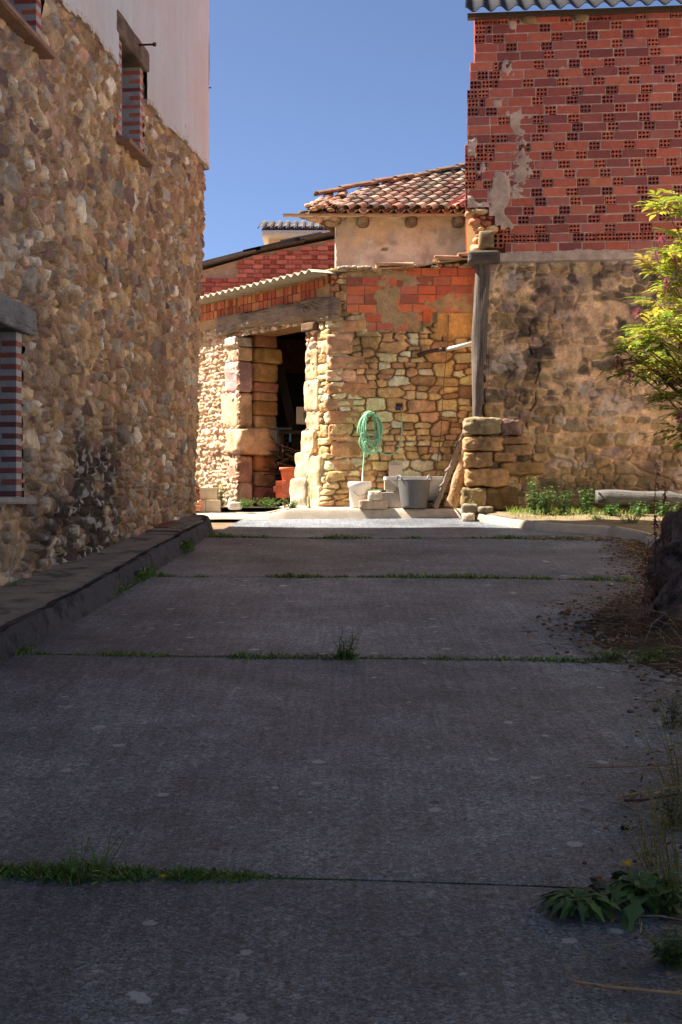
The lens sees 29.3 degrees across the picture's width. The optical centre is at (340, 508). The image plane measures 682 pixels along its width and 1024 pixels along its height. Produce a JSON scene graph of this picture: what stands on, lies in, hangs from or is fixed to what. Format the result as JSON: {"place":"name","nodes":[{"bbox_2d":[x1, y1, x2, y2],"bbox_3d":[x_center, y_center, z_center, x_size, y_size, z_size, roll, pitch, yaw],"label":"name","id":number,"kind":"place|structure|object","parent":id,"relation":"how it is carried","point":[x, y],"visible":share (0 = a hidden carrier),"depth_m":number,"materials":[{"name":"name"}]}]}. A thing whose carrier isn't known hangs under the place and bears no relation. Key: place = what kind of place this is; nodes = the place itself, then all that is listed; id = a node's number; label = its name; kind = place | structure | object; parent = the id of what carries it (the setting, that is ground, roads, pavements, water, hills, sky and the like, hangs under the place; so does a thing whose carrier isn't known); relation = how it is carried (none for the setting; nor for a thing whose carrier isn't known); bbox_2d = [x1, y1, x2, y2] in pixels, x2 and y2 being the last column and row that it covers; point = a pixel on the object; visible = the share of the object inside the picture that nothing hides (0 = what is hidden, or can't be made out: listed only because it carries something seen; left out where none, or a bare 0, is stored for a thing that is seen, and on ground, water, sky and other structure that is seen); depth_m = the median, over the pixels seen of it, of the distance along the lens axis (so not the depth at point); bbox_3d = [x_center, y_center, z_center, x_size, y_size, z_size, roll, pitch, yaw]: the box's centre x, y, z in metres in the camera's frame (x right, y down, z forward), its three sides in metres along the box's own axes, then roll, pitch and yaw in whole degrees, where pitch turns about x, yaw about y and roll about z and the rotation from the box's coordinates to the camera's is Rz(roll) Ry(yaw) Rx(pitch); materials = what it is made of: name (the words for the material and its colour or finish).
{"place":"outdoors","nodes":[
{"label":"outdoors","id":0,"kind":"place"},
{"bbox_2d":[0,515,201,625],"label":"pavement","id":1,"kind":"structure","parent":0,"point":[34,591],"depth_m":10.80,"materials":[{"name":"concrete"}]},
{"bbox_2d":[145,520,202,530],"bbox_3d":[-2.019,0.200,15.300,0.563,0.116,1.301,0,0,6],"label":"pavement patch","id":2,"kind":"object","parent":1,"relation":"on","point":[183,525],"visible":0.55,"depth_m":15.10,"materials":[{"name":"concrete"}]},
{"bbox_2d":[153,522,180,527],"bbox_3d":[-2.130,0.192,15.250,0.390,0.065,0.670,0,0,6],"label":"inspection cover","id":3,"kind":"object","parent":2,"relation":"on","point":[166,525],"visible":0.57,"depth_m":15.21,"materials":[{"name":"metal"}]},
{"bbox_2d":[41,520,239,607],"bbox_3d":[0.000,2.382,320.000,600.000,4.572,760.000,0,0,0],"label":"ground","id":4,"kind":"structure","parent":0,"point":[218,525],"depth_m":17.99,"materials":[{"name":"soil"}]},
{"bbox_2d":[0,0,210,586],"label":"stone house","id":5,"kind":"structure","parent":4,"relation":"on","point":[104,135],"depth_m":12.75,"materials":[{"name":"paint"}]},
{"bbox_2d":[0,293,36,503],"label":"window","id":6,"kind":"structure","parent":5,"relation":"in","point":[17,319],"depth_m":10.50,"materials":[{"name":"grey brick"}]},
{"bbox_2d":[0,0,55,59],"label":"window","id":7,"kind":"structure","parent":5,"relation":"in","point":[23,17],"depth_m":10.82,"materials":[{"name":"brown wood"}]},
{"bbox_2d":[116,10,153,166],"bbox_3d":[-2.339,-4.431,13.995,0.521,1.362,1.399,0,0,0],"label":"window","id":8,"kind":"structure","parent":5,"relation":"in","point":[134,62],"depth_m":14.40,"materials":[{"name":"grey brick"}]},
{"bbox_2d":[201,232,334,295],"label":"brick outbuilding","id":9,"kind":"structure","parent":4,"relation":"on","point":[285,257],"depth_m":28.94,"materials":[{"name":"brick"}]},
{"bbox_2d":[206,508,461,519],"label":"kerb","id":10,"kind":"structure","parent":4,"relation":"on","point":[300,513],"depth_m":18.35,"materials":[{"name":"concrete"}]},
{"bbox_2d":[396,475,431,508],"bbox_3d":[1.030,-0.237,18.420,0.506,0.474,0.480,0,0,0],"label":"rubber tub","id":11,"kind":"object","parent":10,"relation":"on","point":[413,493],"visible":1,"depth_m":18.25,"materials":[{"name":"grey rubber"}]},
{"bbox_2d":[443,450,466,508],"bbox_3d":[1.650,-0.409,18.443,0.419,0.850,0.101,0,0,-22],"label":"split log","id":12,"kind":"object","parent":10,"relation":"on","point":[452,500],"visible":0.73,"depth_m":18.41,"materials":[{"name":"wood"}]},
{"bbox_2d":[195,253,474,513],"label":"stone shed","id":13,"kind":"structure","parent":4,"relation":"on","point":[349,346],"depth_m":19.09,"materials":[{"name":"stone"}]},
{"bbox_2d":[194,453,206,501],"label":"climbing weed","id":14,"kind":"object","parent":13,"relation":"on","point":[196,473],"visible":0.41,"depth_m":19.90,"materials":[{"name":"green plant"}]},
{"bbox_2d":[213,475,233,505],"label":"flowering weed","id":15,"kind":"object","parent":13,"relation":"on","point":[220,496],"visible":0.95,"depth_m":19.34,"materials":[{"name":"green plant"}]},
{"bbox_2d":[263,433,300,487],"bbox_3d":[-0.751,-0.789,21.321,1.199,1.081,1.081,0,0,-18],"label":"branch pile","id":16,"kind":"object","parent":13,"relation":"in","point":[288,450],"visible":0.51,"depth_m":21.08,"materials":[{"name":"brown plant"}]},
{"bbox_2d":[273,428,291,441],"bbox_3d":[-0.938,-1.183,21.000,0.300,0.225,0.260,0,0,0],"label":"stool","id":17,"kind":"object","parent":16,"relation":"on","point":[275,429],"visible":1,"depth_m":20.99,"materials":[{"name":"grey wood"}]},
{"bbox_2d":[277,361,300,455],"bbox_3d":[-0.858,-1.616,21.549,0.145,1.741,0.903,0,0,-29],"label":"plank","id":18,"kind":"object","parent":13,"relation":"in","point":[288,408],"visible":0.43,"depth_m":21.56,"materials":[{"name":"brown wood"}]},
{"bbox_2d":[279,430,304,505],"bbox_3d":[-0.698,-0.628,21.150,0.600,1.257,0.350,0,0,0],"label":"work bench","id":19,"kind":"object","parent":13,"relation":"in","point":[282,433],"visible":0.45,"depth_m":21.00,"materials":[{"name":"brown wood"}]},
{"bbox_2d":[296,407,306,424],"bbox_3d":[-0.595,-1.491,20.994,0.240,0.270,0.311,0,0,0],"label":"white cabinet","id":20,"kind":"object","parent":13,"relation":"in","point":[301,413],"visible":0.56,"depth_m":20.85,"materials":[{"name":"paint"}]},
{"bbox_2d":[283,163,487,267],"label":"tiled house","id":21,"kind":"structure","parent":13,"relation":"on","point":[417,218],"depth_m":22.98,"materials":[{"name":"paint"}]},
{"bbox_2d":[460,0,681,518],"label":"brick building","id":22,"kind":"structure","parent":4,"relation":"on","point":[573,151],"depth_m":17.93,"materials":[{"name":"brick"}]},
{"bbox_2d":[589,858,681,931],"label":"dock plant","id":23,"kind":"object","parent":4,"relation":"on","point":[620,892],"visible":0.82,"depth_m":4.00,"materials":[{"name":"green plant"}]},
{"bbox_2d":[594,189,681,450],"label":"elder bush","id":24,"kind":"object","parent":4,"relation":"on","point":[671,364],"visible":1,"depth_m":12.41,"materials":[{"name":"green plant"}]},
{"bbox_2d":[257,221,329,244],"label":"cream house","id":25,"kind":"structure","parent":0,"point":[274,233],"depth_m":35.84,"materials":[{"name":"paint"}]},
{"bbox_2d":[196,504,460,514],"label":"pavement","id":26,"kind":"structure","parent":0,"point":[249,511],"depth_m":18.91,"materials":[{"name":"grey concrete"}]},
{"bbox_2d":[199,500,205,511],"bbox_3d":[-2.032,-0.033,19.200,0.098,0.170,0.202,0,0,0],"label":"concrete block","id":27,"kind":"object","parent":26,"relation":"on","point":[203,509],"depth_m":19.10,"materials":[{"name":"beige concrete"}]},
{"bbox_2d":[206,500,220,511],"bbox_3d":[-1.875,-0.037,19.200,0.206,0.177,0.201,0,0,0],"label":"concrete block","id":28,"kind":"object","parent":26,"relation":"on","point":[213,505],"depth_m":19.10,"materials":[{"name":"beige concrete"}]},
{"bbox_2d":[199,488,217,499],"bbox_3d":[-1.951,-0.218,19.250,0.258,0.178,0.201,0,0,0],"label":"concrete block","id":29,"kind":"object","parent":28,"relation":"on","point":[207,493],"depth_m":19.15,"materials":[{"name":"beige concrete"}]},
{"bbox_2d":[228,502,241,509],"bbox_3d":[-1.547,-0.038,18.998,0.200,0.119,0.153,0,0,0],"label":"loose stone","id":30,"kind":"object","parent":26,"relation":"on","point":[234,505],"visible":1,"depth_m":18.93,"materials":[{"name":"beige stone"}]},
{"bbox_2d":[233,498,254,507],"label":"weed","id":31,"kind":"object","parent":26,"relation":"on","point":[244,504],"visible":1,"depth_m":18.92,"materials":[{"name":"green plant"}]},
{"bbox_2d":[253,497,281,507],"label":"weed","id":32,"kind":"object","parent":26,"relation":"on","point":[265,504],"visible":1,"depth_m":18.83,"materials":[{"name":"green plant"}]},
{"bbox_2d":[276,492,285,497],"bbox_3d":[-0.947,-0.213,20.599,0.161,0.092,0.203,0,0,0],"label":"loose brick","id":33,"kind":"object","parent":26,"relation":"on","point":[279,494],"visible":0.91,"depth_m":20.50,"materials":[{"name":"brick"}]},
{"bbox_2d":[273,487,282,491],"bbox_3d":[-0.981,-0.303,20.601,0.164,0.091,0.204,0,0,0],"label":"loose brick","id":34,"kind":"object","parent":33,"relation":"on","point":[277,489],"visible":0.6,"depth_m":20.50,"materials":[{"name":"brick"}]},
{"bbox_2d":[276,481,285,486],"bbox_3d":[-0.948,-0.392,20.600,0.167,0.090,0.204,0,0,0],"label":"loose brick","id":35,"kind":"object","parent":34,"relation":"on","point":[279,483],"visible":0.93,"depth_m":20.50,"materials":[{"name":"brick"}]},
{"bbox_3d":[-0.817,-0.302,20.599,0.164,0.093,0.206,0,0,0],"label":"loose brick","id":36,"kind":"object","parent":33,"relation":"on","visible":0},
{"bbox_3d":[-0.782,-0.391,20.599,0.165,0.092,0.205,0,0,0],"label":"loose brick","id":37,"kind":"object","parent":36,"relation":"on","visible":0},
{"bbox_2d":[279,467,295,480],"bbox_3d":[-0.817,-0.540,20.600,0.320,0.215,0.318,0,0,0],"label":"flower pot","id":38,"kind":"object","parent":37,"relation":"on","point":[289,475],"visible":0.68,"depth_m":20.48,"materials":[{"name":"ceramic"}]},
{"bbox_2d":[283,469,287,507],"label":"dried weed","id":39,"kind":"object","parent":26,"relation":"on","point":[284,499],"visible":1,"depth_m":18.70,"materials":[{"name":"brown plant"}]},
{"bbox_2d":[281,498,300,507],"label":"weed","id":40,"kind":"object","parent":26,"relation":"on","point":[292,504],"visible":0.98,"depth_m":18.71,"materials":[{"name":"green plant"}]},
{"bbox_2d":[302,479,315,507],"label":"thin weed","id":41,"kind":"object","parent":26,"relation":"on","point":[307,502],"visible":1,"depth_m":18.69,"materials":[{"name":"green plant"}]},
{"bbox_2d":[348,482,371,506],"bbox_3d":[0.268,-0.199,18.654,0.340,0.365,0.352,0,0,0],"label":"bucket","id":42,"kind":"object","parent":26,"relation":"on","point":[358,491],"visible":0.77,"depth_m":18.53,"materials":[{"name":"paint"}]},
{"bbox_2d":[358,500,387,508],"bbox_3d":[0.453,-0.059,18.431,0.416,0.136,0.209,0,0,0],"label":"loose stone","id":43,"kind":"object","parent":26,"relation":"on","point":[373,504],"visible":0.99,"depth_m":18.33,"materials":[{"name":"beige stone"}]},
{"bbox_2d":[368,491,381,499],"bbox_3d":[0.481,-0.182,18.421,0.205,0.136,0.212,0,0,0],"label":"loose stone","id":44,"kind":"object","parent":43,"relation":"on","point":[374,495],"visible":1,"depth_m":18.32,"materials":[{"name":"beige stone"}]},
{"bbox_2d":[432,431,465,508],"bbox_3d":[1.534,-0.554,18.644,0.677,1.130,0.326,0,0,-28],"label":"wooden plank","id":45,"kind":"object","parent":26,"relation":"on","point":[449,470],"visible":0.84,"depth_m":18.48,"materials":[{"name":"brown wood"}]},
{"bbox_2d":[0,514,681,1023],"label":"road","id":46,"kind":"structure","parent":0,"point":[448,782],"depth_m":5.30,"materials":[{"name":"concrete"}]},
{"bbox_2d":[65,827,124,885],"bbox_3d":[-0.804,1.136,4.240,0.202,0.179,0.183,0,0,-21],"label":"sprouting weed","id":47,"kind":"object","parent":46,"relation":"on","point":[74,870],"visible":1,"depth_m":4.25,"materials":[{"name":"green plant"}]},
{"bbox_2d":[4,532,194,655],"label":"kerb weeds","id":48,"kind":"object","parent":46,"relation":"on","point":[145,572],"visible":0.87,"depth_m":11.79,"materials":[{"name":"green plant"}]},
{"bbox_2d":[0,514,213,664],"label":"kerb","id":49,"kind":"structure","parent":46,"relation":"on","point":[46,621],"depth_m":9.95,"materials":[{"name":"concrete"}]},
{"bbox_2d":[329,630,359,658],"bbox_3d":[0.032,0.838,8.017,0.162,0.174,0.237,0,0,31],"label":"sprouting weed","id":50,"kind":"object","parent":46,"relation":"on","point":[349,649],"visible":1,"depth_m":8.03,"materials":[{"name":"green plant"}]},
{"bbox_2d":[462,513,474,521],"bbox_3d":[1.729,0.126,17.752,0.176,0.137,0.271,0,0,0],"label":"foot stone","id":51,"kind":"object","parent":46,"relation":"on","point":[468,517],"visible":0.94,"depth_m":17.63,"materials":[{"name":"beige stone"}]},
{"bbox_2d":[474,513,658,546],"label":"kerb","id":52,"kind":"structure","parent":46,"relation":"on","point":[623,533],"depth_m":16.22,"materials":[{"name":"concrete"}]},
{"bbox_2d":[529,887,624,922],"bbox_3d":[0.717,1.204,3.983,0.279,0.070,0.296,0,0,0],"label":"dandelion plant","id":53,"kind":"object","parent":46,"relation":"on","point":[570,900],"visible":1,"depth_m":3.92,"materials":[{"name":"green plant"}]},
{"bbox_2d":[590,876,596,880],"bbox_3d":[0.817,1.197,4.220,0.025,0.014,0.017,0,0,0],"label":"pebble","id":54,"kind":"object","parent":46,"relation":"on","point":[593,878],"visible":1,"depth_m":4.21,"materials":[{"name":"stone"}]},
{"bbox_2d":[586,645,641,660],"bbox_3d":[1.669,0.892,7.998,0.407,0.093,0.296,0,0,0],"label":"joint weed","id":55,"kind":"object","parent":46,"relation":"on","point":[612,654],"visible":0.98,"depth_m":7.97,"materials":[{"name":"green plant"}]},
{"bbox_2d":[620,825,629,830],"bbox_3d":[1.030,1.158,4.730,0.033,0.020,0.023,0,0,0],"label":"pebble","id":56,"kind":"object","parent":46,"relation":"on","point":[622,828],"visible":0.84,"depth_m":4.72,"materials":[{"name":"stone"}]},
{"bbox_2d":[573,980,681,995],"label":"twig","id":57,"kind":"object","parent":46,"relation":"on","point":[607,987],"visible":1,"depth_m":3.41,"materials":[{"name":"brown wood"}]},
{"bbox_2d":[587,759,680,767],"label":"twig","id":58,"kind":"object","parent":46,"relation":"on","point":[653,765],"visible":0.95,"depth_m":5.43,"materials":[{"name":"brown wood"}]},
{"bbox_2d":[622,804,665,869],"bbox_3d":[1.029,1.099,4.356,0.156,0.210,0.126,0,0,-24],"label":"slender weed","id":59,"kind":"object","parent":46,"relation":"on","point":[647,856],"visible":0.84,"depth_m":4.36,"materials":[{"name":"green plant"}]},
{"bbox_2d":[615,774,681,797],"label":"twig","id":60,"kind":"object","parent":46,"relation":"on","point":[655,790],"visible":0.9,"depth_m":5.10,"materials":[{"name":"brown wood"}]},
{"bbox_2d":[624,781,680,801],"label":"twig","id":61,"kind":"object","parent":46,"relation":"on","point":[641,799],"visible":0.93,"depth_m":5.00,"materials":[{"name":"brown wood"}]},
{"bbox_2d":[628,861,681,921],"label":"edge weed","id":62,"kind":"object","parent":46,"relation":"on","point":[670,902],"visible":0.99,"depth_m":3.94,"materials":[{"name":"green plant"}]},
{"bbox_2d":[629,786,681,892],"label":"slender weed","id":63,"kind":"object","parent":46,"relation":"on","point":[676,862],"visible":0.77,"depth_m":4.09,"materials":[{"name":"green plant"}]},
{"bbox_2d":[632,689,681,792],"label":"slender weed","id":64,"kind":"object","parent":46,"relation":"on","point":[677,761],"visible":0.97,"depth_m":5.20,"materials":[{"name":"green plant"}]},
{"bbox_2d":[633,923,681,970],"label":"edge weed","id":65,"kind":"object","parent":46,"relation":"on","point":[665,947],"visible":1,"depth_m":3.60,"materials":[{"name":"green plant"}]},
{"bbox_2d":[647,776,681,826],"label":"edge weed","id":66,"kind":"object","parent":46,"relation":"on","point":[671,810],"visible":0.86,"depth_m":4.80,"materials":[{"name":"green plant"}]},
{"bbox_2d":[653,694,681,727],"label":"edge weed","id":67,"kind":"object","parent":46,"relation":"on","point":[673,716],"visible":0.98,"depth_m":6.30,"materials":[{"name":"green plant"}]},
{"bbox_2d":[382,492,400,506],"bbox_3d":[0.716,-0.124,18.660,0.301,0.217,0.192,0,0,0],"label":"concrete block","id":68,"kind":"object","parent":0,"point":[392,499],"depth_m":18.57,"materials":[{"name":"beige concrete"}]},
{"bbox_2d":[384,480,395,491],"bbox_3d":[0.704,-0.329,18.680,0.172,0.192,0.172,0,0,0],"label":"concrete block","id":69,"kind":"object","parent":68,"relation":"on","point":[389,486],"depth_m":18.59,"materials":[{"name":"beige concrete"}]},
{"bbox_2d":[383,477,443,499],"bbox_3d":[1.054,-0.287,18.725,0.884,0.337,0.430,0,0,0],"label":"basin","id":70,"kind":"object","parent":69,"relation":"on","point":[435,483],"visible":0.45,"depth_m":18.55,"materials":[{"name":"paint"}]},
{"bbox_2d":[202,0,681,260],"label":"sky","id":71,"kind":"structure","parent":0,"point":[306,97],"materials":[{"name":"blue"}]},
{"bbox_2d":[487,510,663,536],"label":"dirt ground","id":72,"kind":"structure","parent":0,"point":[645,525],"depth_m":16.70,"materials":[{"name":"soil"}]},
{"bbox_2d":[461,503,477,514],"bbox_3d":[1.766,0.011,17.902,0.241,0.167,0.277,0,0,0],"label":"foot stone","id":73,"kind":"object","parent":72,"relation":"on","point":[468,508],"visible":0.86,"depth_m":17.79,"materials":[{"name":"beige stone"}]},
{"bbox_2d":[477,506,493,513],"bbox_3d":[1.974,0.021,17.852,0.232,0.110,0.273,0,0,0],"label":"foot stone","id":74,"kind":"object","parent":72,"relation":"on","point":[485,509],"visible":0.98,"depth_m":17.73,"materials":[{"name":"beige stone"}]},
{"bbox_2d":[526,477,540,514],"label":"nettle","id":75,"kind":"object","parent":72,"relation":"on","point":[532,509],"visible":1,"depth_m":17.44,"materials":[{"name":"green plant"}]},
{"bbox_2d":[535,486,559,514],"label":"nettle","id":76,"kind":"object","parent":72,"relation":"on","point":[542,506],"visible":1,"depth_m":17.37,"materials":[{"name":"green plant"}]},
{"bbox_2d":[551,490,572,513],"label":"nettle","id":77,"kind":"object","parent":72,"relation":"on","point":[567,506],"visible":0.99,"depth_m":17.43,"materials":[{"name":"green plant"}]},
{"bbox_2d":[576,489,597,513],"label":"nettle","id":78,"kind":"object","parent":72,"relation":"on","point":[588,502],"visible":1,"depth_m":17.38,"materials":[{"name":"green plant"}]},
{"bbox_2d":[505,505,680,518],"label":"grass","id":79,"kind":"structure","parent":72,"relation":"on","point":[556,512],"depth_m":17.39,"materials":[{"name":"green plant"}]},
{"bbox_2d":[588,513,608,519],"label":"weed","id":80,"kind":"object","parent":72,"relation":"on","point":[595,517],"visible":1,"depth_m":16.69,"materials":[{"name":"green plant"}]},
{"bbox_2d":[603,504,618,515],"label":"nettle","id":81,"kind":"object","parent":72,"relation":"on","point":[610,510],"visible":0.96,"depth_m":17.18,"materials":[{"name":"green plant"}]},
{"bbox_2d":[614,510,643,522],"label":"weed","id":82,"kind":"object","parent":72,"relation":"on","point":[635,520],"visible":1,"depth_m":16.18,"materials":[{"name":"green plant"}]},
{"bbox_2d":[594,490,681,506],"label":"old timber","id":83,"kind":"object","parent":72,"relation":"on","point":[614,497],"visible":0.91,"depth_m":17.41,"materials":[{"name":"grey wood"}]},
{"bbox_2d":[629,501,648,515],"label":"nettle","id":84,"kind":"object","parent":72,"relation":"on","point":[638,510],"visible":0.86,"depth_m":17.11,"materials":[{"name":"green plant"}]},
{"bbox_2d":[655,500,679,515],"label":"nettle","id":85,"kind":"object","parent":72,"relation":"on","point":[661,512],"visible":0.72,"depth_m":17.00,"materials":[{"name":"green plant"}]},
{"bbox_2d":[581,543,681,677],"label":"verge","id":86,"kind":"structure","parent":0,"point":[669,632],"depth_m":8.66,"materials":[{"name":"soil"}]},
{"bbox_2d":[523,534,681,1023],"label":"leaf litter","id":87,"kind":"object","parent":86,"relation":"on","point":[634,550],"visible":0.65,"depth_m":8.53,"materials":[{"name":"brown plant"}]},
{"bbox_2d":[581,572,681,801],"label":"dry grass","id":88,"kind":"structure","parent":86,"relation":"on","point":[629,608],"depth_m":8.87,"materials":[{"name":"brown plant"}]},
{"bbox_2d":[611,645,680,661],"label":"joint weed","id":89,"kind":"object","parent":86,"relation":"on","point":[655,655],"visible":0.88,"depth_m":7.96,"materials":[{"name":"green plant"}]},
{"bbox_2d":[635,532,660,630],"bbox_3d":[2.061,0.491,8.783,0.186,0.673,0.122,0,0,26],"label":"dead stalk","id":90,"kind":"object","parent":86,"relation":"on","point":[645,597],"visible":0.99,"depth_m":8.80,"materials":[{"name":"brown plant"}]},
{"bbox_2d":[649,462,669,608],"bbox_3d":[2.215,0.216,8.996,0.190,1.081,0.132,0,0,-18],"label":"dead stalk","id":91,"kind":"object","parent":86,"relation":"on","point":[654,533],"visible":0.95,"depth_m":9.00,"materials":[{"name":"brown plant"}]},
{"bbox_2d":[639,507,681,628],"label":"boulder","id":92,"kind":"object","parent":86,"relation":"on","point":[668,594],"visible":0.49,"depth_m":9.09,"materials":[{"name":"grey stone"}]},
{"bbox_2d":[647,468,677,559],"bbox_3d":[2.247,0.228,9.102,0.102,1.013,0.224,0,0,-35],"label":"dead stalk","id":93,"kind":"object","parent":86,"relation":"on","point":[662,528],"visible":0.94,"depth_m":9.10,"materials":[{"name":"brown plant"}]},
{"bbox_3d":[0.782,-0.220,18.920,0.191,0.402,0.162,0,0,0],"label":"concrete block","id":94,"kind":"object","parent":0,"visible":0},
{"bbox_2d":[388,463,401,476],"bbox_3d":[0.788,-0.538,18.930,0.197,0.239,0.143,0,0,0],"label":"concrete block","id":95,"kind":"object","parent":94,"relation":"on","point":[394,470],"depth_m":18.86,"materials":[{"name":"beige concrete"}]},
{"bbox_3d":[0.495,-1.383,18.928,0.016,0.034,0.305,0,0,0],"label":"wall peg","id":96,"kind":"object","parent":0,"visible":0},
{"bbox_2d":[357,411,402,481],"bbox_3d":[0.535,-0.797,18.935,0.696,1.247,0.255,0,0,-27],"label":"garden hose","id":97,"kind":"object","parent":96,"relation":"hanging from","point":[364,418],"visible":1,"depth_m":18.88,"materials":[{"name":"rubber"}]},
{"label":"joint soil","id":98,"kind":"structure","parent":0,"visible":0},
{"bbox_2d":[0,532,668,889],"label":"joint grass","id":99,"kind":"structure","parent":98,"relation":"on","point":[61,871],"depth_m":4.42,"materials":[{"name":"green plant"}]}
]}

